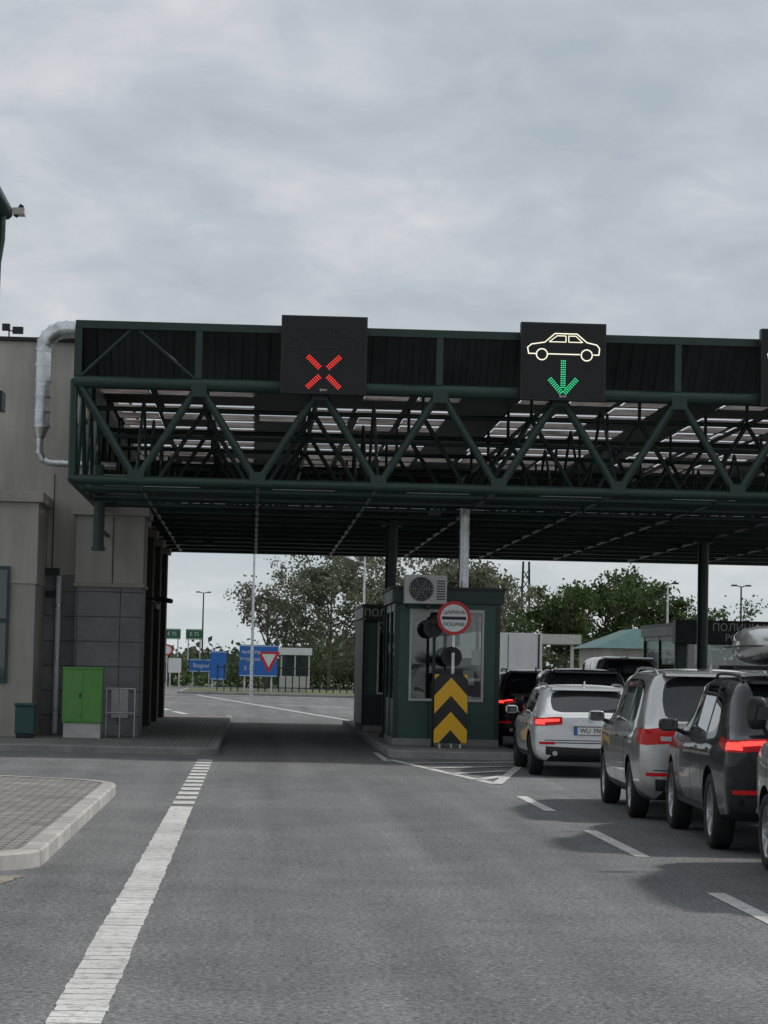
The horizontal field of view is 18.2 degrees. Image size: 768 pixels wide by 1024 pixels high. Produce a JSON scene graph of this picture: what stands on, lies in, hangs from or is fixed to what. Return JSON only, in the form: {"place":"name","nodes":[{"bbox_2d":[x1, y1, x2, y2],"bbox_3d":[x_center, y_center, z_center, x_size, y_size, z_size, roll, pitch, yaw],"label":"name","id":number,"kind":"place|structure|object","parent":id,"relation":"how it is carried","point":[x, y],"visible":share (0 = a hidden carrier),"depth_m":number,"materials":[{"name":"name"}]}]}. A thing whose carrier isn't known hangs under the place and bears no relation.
{"place":"outdoors","nodes":[
{"label":"outdoors","id":0,"kind":"place"},
{"bbox_2d":[0,875,22,883],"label":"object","id":1,"kind":"structure","parent":0,"point":[5,878],"depth_m":18.51,"materials":[{"name":"white paint"}]},
{"bbox_2d":[0,714,231,754],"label":"sidewalk","id":2,"kind":"structure","parent":0,"point":[179,734],"depth_m":46.93,"materials":[{"name":"concrete"}]},
{"bbox_2d":[14,703,36,737],"bbox_3d":[-7.120,4.134,47.619,0.420,0.690,0.380,1,-4,-3],"label":"waste bin","id":3,"kind":"object","parent":2,"relation":"on","point":[25,716],"visible":1,"depth_m":47.45,"materials":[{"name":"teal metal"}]},
{"bbox_2d":[62,667,104,737],"bbox_3d":[-6.074,3.842,48.437,0.820,1.420,0.540,1,-4,-3],"label":"utility cabinet","id":4,"kind":"object","parent":2,"relation":"on","point":[82,701],"visible":1,"depth_m":48.20,"materials":[{"name":"green metal"}]},
{"bbox_2d":[0,336,172,735],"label":"walls","id":5,"kind":"structure","parent":2,"relation":"on","point":[116,629],"depth_m":50.36,"materials":[{"name":"paint"}]},
{"bbox_2d":[2,323,23,335],"bbox_3d":[-7.868,-3.853,50.866,0.440,0.260,0.150,1,-4,-3],"label":"floodlight","id":6,"kind":"object","parent":5,"relation":"on","point":[14,330],"visible":1,"depth_m":50.80,"materials":[{"name":"metal"}]},
{"bbox_2d":[0,474,137,737],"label":"wall fittings","id":7,"kind":"object","parent":5,"relation":"attached to","point":[119,703],"depth_m":50.08,"materials":[{"name":"grey metal"}]},
{"bbox_2d":[32,320,115,469],"bbox_3d":[-6.478,-2.454,50.483,1.778,3.135,0.606,1,-4,-3],"label":"ventilation duct","id":8,"kind":"object","parent":5,"relation":"attached to","point":[50,336],"visible":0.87,"depth_m":50.22,"materials":[{"name":"metal"}]},
{"bbox_2d":[91,464,113,550],"bbox_3d":[-5.691,0.009,48.555,0.350,1.650,3.606,1,-4,-3],"label":"downpipe","id":9,"kind":"object","parent":5,"relation":"attached to","point":[99,532],"visible":0.58,"depth_m":47.35,"materials":[{"name":"green metal"}]},
{"bbox_2d":[145,594,172,608],"bbox_3d":[-5.089,2.013,53.842,0.485,0.348,0.670,3,-4,-30],"label":"security camera","id":10,"kind":"object","parent":5,"relation":"attached to","point":[156,605],"visible":0.87,"depth_m":53.88,"materials":[{"name":"metal"}]},
{"bbox_2d":[165,666,353,687],"bbox_3d":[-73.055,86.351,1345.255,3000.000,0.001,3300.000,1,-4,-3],"label":"ground","id":11,"kind":"structure","parent":0,"point":[256,683],"depth_m":206.81,"materials":[{"name":"green plant"}]},
{"bbox_2d":[165,629,180,678],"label":"motorway sign","id":12,"kind":"object","parent":11,"relation":"on","point":[173,633],"visible":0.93,"depth_m":184.14,"materials":[{"name":"green metal"}]},
{"bbox_2d":[186,629,202,681],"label":"motorway sign","id":13,"kind":"object","parent":11,"relation":"on","point":[194,634],"visible":0.98,"depth_m":184.23,"materials":[{"name":"green metal"}]},
{"bbox_2d":[196,591,210,681],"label":"street lamp","id":14,"kind":"object","parent":11,"relation":"on","point":[202,624],"visible":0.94,"depth_m":199.27,"materials":[{"name":"metal"}]},
{"bbox_2d":[262,582,336,648],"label":"poplar tree","id":15,"kind":"object","parent":11,"relation":"on","point":[277,630],"visible":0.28,"depth_m":170.93,"materials":[{"name":"green plant"}]},
{"bbox_2d":[336,557,406,645],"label":"poplar tree","id":16,"kind":"object","parent":11,"relation":"on","point":[379,589],"visible":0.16,"depth_m":162.02,"materials":[{"name":"green plant"}]},
{"bbox_2d":[165,645,761,688],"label":"hedge","id":17,"kind":"object","parent":11,"relation":"on","point":[187,678],"visible":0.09,"depth_m":165.93,"materials":[{"name":"green plant"}]},
{"bbox_2d":[166,616,767,675],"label":"distant trees","id":18,"kind":"object","parent":11,"relation":"on","point":[344,652],"visible":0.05,"depth_m":310.54,"materials":[{"name":"green plant"}]},
{"bbox_2d":[428,569,542,646],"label":"broadleaf tree","id":19,"kind":"object","parent":11,"relation":"on","point":[516,614],"visible":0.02,"depth_m":175.94,"materials":[{"name":"green plant"}]},
{"bbox_2d":[500,604,546,651],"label":"broadleaf tree","id":20,"kind":"object","parent":11,"relation":"on","point":[525,627],"visible":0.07,"depth_m":184.54,"materials":[{"name":"green plant"}]},
{"bbox_2d":[521,561,530,611],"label":"lattice mast","id":21,"kind":"object","parent":11,"relation":"on","point":[523,576],"visible":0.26,"depth_m":248.90,"materials":[{"name":"metal"}]},
{"bbox_2d":[634,605,735,665],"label":"broadleaf tree","id":22,"kind":"object","parent":11,"relation":"on","point":[714,618],"visible":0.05,"depth_m":185.79,"materials":[{"name":"green plant"}]},
{"bbox_2d":[711,594,767,665],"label":"broadleaf tree","id":23,"kind":"object","parent":11,"relation":"on","point":[726,652],"visible":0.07,"depth_m":201.02,"materials":[{"name":"green plant"}]},
{"bbox_2d":[0,685,767,1023],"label":"road","id":24,"kind":"structure","parent":0,"point":[324,869],"depth_m":17.82,"materials":[{"name":"grey asphalt"}]},
{"bbox_2d":[0,775,115,870],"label":"paved island","id":25,"kind":"structure","parent":24,"relation":"on","point":[43,820],"depth_m":24.62,"materials":[{"name":"concrete"}]},
{"bbox_2d":[0,187,25,412],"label":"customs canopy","id":26,"kind":"object","parent":25,"relation":"on","point":[7,211],"visible":1,"depth_m":29.82,"materials":[{"name":"metal"}]},
{"bbox_2d":[166,644,172,692],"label":"traffic sign","id":27,"kind":"object","parent":24,"relation":"on","point":[169,649],"visible":0.64,"depth_m":127.30,"materials":[{"name":"metal"}]},
{"bbox_2d":[168,658,180,688],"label":"direction sign","id":28,"kind":"object","parent":24,"relation":"on","point":[174,665],"visible":1,"depth_m":149.18,"materials":[{"name":"white metal"}]},
{"bbox_2d":[189,659,209,686],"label":"direction sign","id":29,"kind":"object","parent":24,"relation":"on","point":[200,665],"visible":1,"depth_m":164.19,"materials":[{"name":"blue metal"}]},
{"bbox_2d":[210,651,226,687],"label":"direction sign","id":30,"kind":"object","parent":24,"relation":"on","point":[219,658],"visible":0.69,"depth_m":149.33,"materials":[{"name":"blue metal"}]},
{"bbox_2d":[249,554,254,696],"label":"street lamp","id":31,"kind":"object","parent":24,"relation":"on","point":[252,649],"visible":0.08,"depth_m":121.61,"materials":[{"name":"metal"}]},
{"bbox_2d":[239,644,279,691],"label":"direction sign","id":32,"kind":"object","parent":24,"relation":"on","point":[265,659],"visible":0.78,"depth_m":131.54,"materials":[{"name":"blue metal"}]},
{"bbox_2d":[223,557,305,688],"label":"tree","id":33,"kind":"object","parent":24,"relation":"on","point":[260,601],"visible":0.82,"depth_m":159.19,"materials":[{"name":"green plant"}]},
{"bbox_2d":[177,688,353,697],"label":"grass verge","id":34,"kind":"object","parent":24,"relation":"on","point":[315,693],"depth_m":127.82,"materials":[{"name":"plant"}]},
{"bbox_2d":[216,664,354,692],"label":"railing fence","id":35,"kind":"object","parent":34,"relation":"on","point":[292,688],"visible":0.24,"depth_m":133.59,"materials":[{"name":"metal"}]},
{"bbox_2d":[278,648,311,691],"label":"kiosk","id":36,"kind":"object","parent":34,"relation":"on","point":[295,657],"visible":0.95,"depth_m":136.63,"materials":[{"name":"white metal"}]},
{"bbox_2d":[263,555,384,689],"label":"tree","id":37,"kind":"object","parent":24,"relation":"on","point":[318,576],"visible":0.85,"depth_m":157.07,"materials":[{"name":"green plant"}]},
{"bbox_2d":[363,557,365,647],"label":"street lamp","id":38,"kind":"object","parent":24,"relation":"on","point":[364,583],"depth_m":128.13,"materials":[{"name":"metal"}]},
{"bbox_2d":[346,558,456,644],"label":"broadleaf tree","id":39,"kind":"object","parent":24,"relation":"on","point":[403,572],"visible":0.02,"depth_m":169.39,"materials":[{"name":"green plant"}]},
{"bbox_2d":[45,693,767,1023],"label":"road markings","id":40,"kind":"object","parent":24,"relation":"on","point":[91,1005],"visible":0.91,"depth_m":16.52,"materials":[{"name":"paint"}]},
{"bbox_2d":[343,720,513,759],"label":"curb","id":41,"kind":"structure","parent":24,"relation":"on","point":[387,749],"depth_m":45.11,"materials":[{"name":"concrete"}]},
{"bbox_2d":[354,604,455,731],"bbox_3d":[0.506,3.851,59.087,2.360,3.010,5.023,1,-4,-3],"label":"police booth","id":42,"kind":"object","parent":41,"relation":"on","point":[368,680],"visible":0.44,"depth_m":57.00,"materials":[{"name":"metal"}]},
{"bbox_2d":[67,320,767,736],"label":"border canopy","id":43,"kind":"object","parent":41,"relation":"on","point":[599,500],"visible":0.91,"depth_m":47.93,"materials":[{"name":"green metal"}]},
{"bbox_2d":[280,315,367,395],"bbox_3d":[-1.081,-2.797,43.056,1.540,1.400,0.378,1,-4,-3],"label":"lane signal sign","id":44,"kind":"object","parent":43,"relation":"attached to","point":[323,355],"visible":1,"depth_m":42.88,"materials":[{"name":"black plastic"}]},
{"bbox_2d":[519,322,605,402],"bbox_3d":[3.212,-2.693,43.280,1.540,1.400,0.382,1,-4,-3],"label":"lane signal sign","id":45,"kind":"object","parent":43,"relation":"attached to","point":[564,362],"visible":1,"depth_m":43.11,"materials":[{"name":"black plastic"}]},
{"bbox_2d":[758,329,767,406],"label":"lane signal sign","id":46,"kind":"object","parent":43,"relation":"attached to","point":[763,367],"visible":1,"depth_m":43.31,"materials":[{"name":"black plastic"}]},
{"bbox_2d":[423,615,461,746],"bbox_3d":[1.129,3.288,46.578,0.760,2.560,0.334,1,-4,-3],"label":"traffic signal","id":47,"kind":"object","parent":41,"relation":"on","point":[432,628],"visible":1,"depth_m":46.64,"materials":[{"name":"metal"}]},
{"bbox_2d":[382,508,505,746],"bbox_3d":[1.188,2.304,48.953,2.280,4.830,3.691,1,-4,-3],"label":"customs booth","id":48,"kind":"object","parent":41,"relation":"on","point":[408,689],"visible":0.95,"depth_m":47.57,"materials":[{"name":"metal"}]},
{"bbox_2d":[433,674,467,747],"bbox_3d":[1.287,3.844,46.372,0.660,1.430,0.092,1,-4,-3],"label":"chevron board","id":49,"kind":"object","parent":41,"relation":"on","point":[450,718],"visible":1,"depth_m":46.33,"materials":[{"name":"paint"}]},
{"bbox_2d":[437,601,470,747],"bbox_3d":[1.334,3.151,46.559,0.660,2.840,0.120,1,-4,-3],"label":"customs sign","id":50,"kind":"object","parent":41,"relation":"on","point":[453,618],"visible":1,"depth_m":46.58,"materials":[{"name":"metal"}]},
{"bbox_2d":[398,557,560,654],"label":"broadleaf tree","id":51,"kind":"object","parent":24,"relation":"on","point":[480,577],"visible":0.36,"depth_m":157.27,"materials":[{"name":"green plant"}]},
{"bbox_2d":[456,632,541,671],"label":"box truck","id":52,"kind":"object","parent":24,"relation":"on","point":[520,650],"visible":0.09,"depth_m":84.25,"materials":[{"name":"white paint"}]},
{"bbox_2d":[498,668,541,745],"bbox_3d":[3.208,4.272,52.726,2.270,1.750,4.536,1,-4,-1],"label":"maroon suv","id":53,"kind":"object","parent":24,"relation":"on","point":[513,683],"visible":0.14,"depth_m":50.81,"materials":[{"name":"black metal"}]},
{"bbox_2d":[542,634,580,667],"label":"distant canopy","id":54,"kind":"object","parent":24,"relation":"on","point":[560,639],"visible":0.24,"depth_m":150.64,"materials":[{"name":"grey concrete"}]},
{"bbox_2d":[520,578,604,667],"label":"broadleaf tree","id":55,"kind":"object","parent":24,"relation":"on","point":[552,617],"visible":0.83,"depth_m":159.81,"materials":[{"name":"green plant"}]},
{"bbox_2d":[506,681,623,774],"bbox_3d":[3.201,3.580,40.125,2.220,1.520,4.736,1,-4,-1],"label":"white estate car","id":56,"kind":"object","parent":24,"relation":"on","point":[553,722],"visible":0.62,"depth_m":38.12,"materials":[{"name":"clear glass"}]},
{"bbox_2d":[514,665,624,710],"bbox_3d":[3.731,3.884,46.808,2.270,1.790,4.636,1,-4,-1],"label":"black suv","id":57,"kind":"object","parent":24,"relation":"on","point":[549,676],"visible":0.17,"depth_m":45.10,"materials":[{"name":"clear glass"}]},
{"bbox_2d":[531,568,679,639],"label":"broadleaf tree","id":58,"kind":"object","parent":24,"relation":"on","point":[624,603],"visible":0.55,"depth_m":164.91,"materials":[{"name":"green plant"}]},
{"bbox_2d":[581,653,658,682],"bbox_3d":[5.812,4.602,59.920,2.340,2.120,5.036,1,-4,-1],"label":"grey van","id":59,"kind":"object","parent":24,"relation":"on","point":[626,666],"visible":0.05,"depth_m":57.84,"materials":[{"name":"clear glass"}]},
{"bbox_2d":[571,629,719,667],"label":"service building","id":60,"kind":"structure","parent":24,"relation":"on","point":[629,642],"depth_m":112.74,"materials":[{"name":"beige paint"}]},
{"bbox_2d":[601,563,696,628],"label":"broadleaf tree","id":61,"kind":"object","parent":24,"relation":"on","point":[676,613],"visible":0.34,"depth_m":171.76,"materials":[{"name":"green plant"}]},
{"bbox_2d":[656,596,674,623],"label":"street lamp","id":62,"kind":"object","parent":24,"relation":"on","point":[664,607],"visible":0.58,"depth_m":161.10,"materials":[{"name":"metal"}]},
{"bbox_2d":[666,582,678,622],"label":"street lamp","id":63,"kind":"object","parent":24,"relation":"on","point":[667,615],"visible":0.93,"depth_m":141.01,"materials":[{"name":"metal"}]},
{"bbox_2d":[588,664,767,816],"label":"silver minivan","id":64,"kind":"object","parent":24,"relation":"on","point":[634,746],"visible":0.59,"depth_m":27.58,"materials":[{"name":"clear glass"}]},
{"bbox_2d":[640,620,767,673],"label":"police booth","id":65,"kind":"object","parent":24,"relation":"on","point":[681,635],"visible":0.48,"depth_m":61.07,"materials":[{"name":"metal"}]},
{"bbox_2d":[659,626,767,848],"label":"black suv","id":66,"kind":"object","parent":24,"relation":"on","point":[716,743],"visible":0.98,"depth_m":23.30,"materials":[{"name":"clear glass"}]},
{"bbox_2d":[731,585,750,665],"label":"street lamp","id":67,"kind":"object","parent":24,"relation":"on","point":[740,663],"visible":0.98,"depth_m":153.34,"materials":[{"name":"metal"}]},
{"bbox_2d":[747,696,767,869],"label":"champagne minivan","id":68,"kind":"object","parent":24,"relation":"on","point":[757,713],"visible":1,"depth_m":20.89,"materials":[{"name":"beige metal"}]},
{"bbox_2d":[0,0,767,666],"label":"sky","id":69,"kind":"structure","parent":0,"point":[456,165],"materials":[{"name":"grey"}]}
]}

